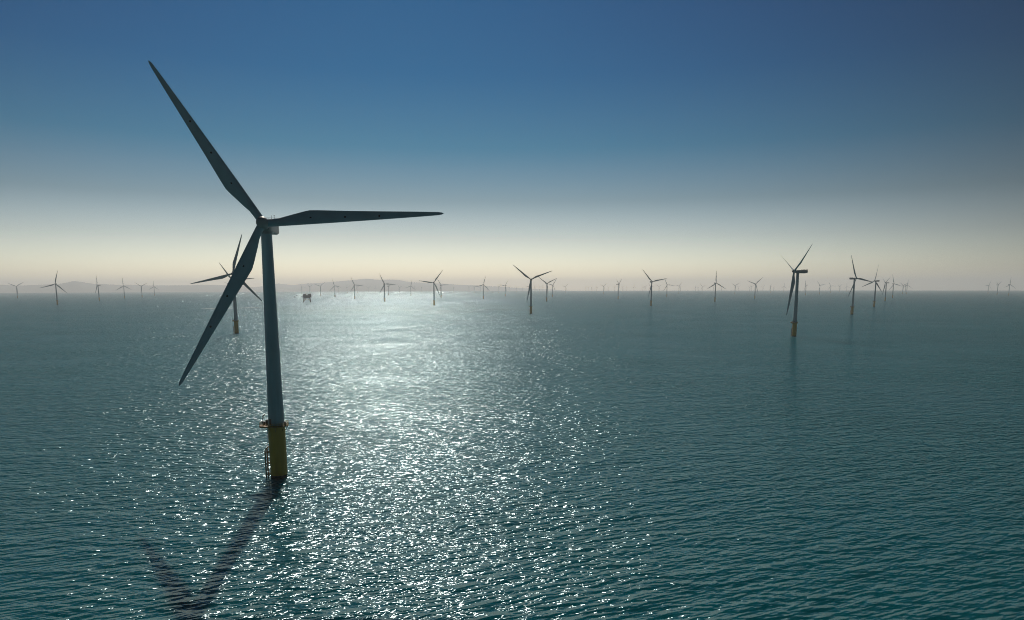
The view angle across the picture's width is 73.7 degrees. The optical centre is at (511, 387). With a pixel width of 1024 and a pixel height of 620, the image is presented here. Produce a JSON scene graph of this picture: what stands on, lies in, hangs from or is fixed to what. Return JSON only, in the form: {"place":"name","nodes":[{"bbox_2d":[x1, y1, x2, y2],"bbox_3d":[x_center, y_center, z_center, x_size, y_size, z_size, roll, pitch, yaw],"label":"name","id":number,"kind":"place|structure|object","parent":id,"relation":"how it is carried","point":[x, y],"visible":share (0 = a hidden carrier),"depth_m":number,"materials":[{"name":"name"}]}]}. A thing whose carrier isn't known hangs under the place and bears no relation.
{"place":"outdoors","nodes":[
{"label":"outdoors","id":0,"kind":"place"},
{"bbox_2d":[0,281,301,292],"bbox_3d":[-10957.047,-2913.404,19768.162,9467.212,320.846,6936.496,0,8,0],"label":"hills","id":1,"kind":"structure","parent":0,"point":[72,286],"depth_m":18863.84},
{"bbox_2d":[256,279,564,290],"bbox_3d":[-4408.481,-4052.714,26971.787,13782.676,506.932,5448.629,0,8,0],"label":"mountains","id":2,"kind":"structure","parent":0,"point":[371,284],"depth_m":26273.79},
{"bbox_2d":[0,290,1023,619],"bbox_3d":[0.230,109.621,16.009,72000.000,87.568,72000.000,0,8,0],"label":"sea","id":3,"kind":"structure","parent":0,"point":[726,454],"depth_m":272.49,"materials":[{"name":"liquid"}]},
{"bbox_2d":[41,270,66,304],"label":"wind turbine","id":4,"kind":"object","parent":3,"relation":"in","point":[55,288],"visible":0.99,"depth_m":2934.80,"materials":[{"name":"paint"}]},
{"bbox_2d":[191,235,262,333],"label":"wind turbine","id":5,"kind":"object","parent":3,"relation":"in","point":[235,326],"visible":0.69,"depth_m":1012.72,"materials":[{"name":"white metal"}]},
{"bbox_2d":[148,61,443,478],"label":"wind turbine","id":6,"kind":"object","parent":3,"relation":"in","point":[274,423],"visible":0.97,"depth_m":229.37,"materials":[{"name":"paint"}]},
{"bbox_2d":[301,293,311,301],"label":"offshore substation","id":7,"kind":"object","parent":3,"relation":"in","point":[307,296],"visible":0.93,"depth_m":3313.56,"materials":[{"name":"metal"}]},
{"bbox_2d":[380,275,394,301],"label":"wind turbine","id":8,"kind":"object","parent":3,"relation":"in","point":[384,288],"visible":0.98,"depth_m":3452.66,"materials":[{"name":"white metal"}]},
{"bbox_2d":[422,270,442,304],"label":"wind turbine","id":9,"kind":"object","parent":3,"relation":"in","point":[433,289],"visible":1,"depth_m":2666.64,"materials":[{"name":"white metal"}]},
{"bbox_2d":[515,266,550,313],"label":"wind turbine","id":10,"kind":"object","parent":3,"relation":"in","point":[530,290],"visible":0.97,"depth_m":1761.34,"materials":[{"name":"white metal"}]},
{"bbox_2d":[539,277,556,301],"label":"wind turbine","id":11,"kind":"object","parent":3,"relation":"in","point":[546,287],"visible":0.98,"depth_m":3375.56,"materials":[{"name":"white metal"}]},
{"bbox_2d":[643,270,666,305],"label":"wind turbine","id":12,"kind":"object","parent":3,"relation":"in","point":[651,281],"visible":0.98,"depth_m":2521.44,"materials":[{"name":"white metal"}]},
{"bbox_2d":[709,270,723,301],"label":"wind turbine","id":13,"kind":"object","parent":3,"relation":"in","point":[715,287],"visible":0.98,"depth_m":3279.41,"materials":[{"name":"white metal"}]},
{"bbox_2d":[783,245,811,336],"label":"wind turbine","id":14,"kind":"object","parent":3,"relation":"in","point":[794,321],"visible":0.98,"depth_m":930.68,"materials":[{"name":"white metal"}]},
{"bbox_2d":[848,255,871,314],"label":"wind turbine","id":15,"kind":"object","parent":3,"relation":"in","point":[852,305],"visible":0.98,"depth_m":1683.05,"materials":[{"name":"white metal"}]},
{"bbox_2d":[862,265,881,306],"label":"wind turbine","id":16,"kind":"object","parent":3,"relation":"in","point":[876,281],"visible":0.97,"depth_m":2352.99,"materials":[{"name":"white metal"}]},
{"bbox_2d":[882,279,888,300],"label":"wind turbine","id":17,"kind":"object","parent":3,"relation":"in","point":[886,282],"visible":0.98,"depth_m":3303.01,"materials":[{"name":"paint"}]},
{"bbox_2d":[0,0,1023,290],"label":"sky","id":18,"kind":"structure","parent":0,"point":[593,144],"materials":[{"name":"blue"}]}
]}

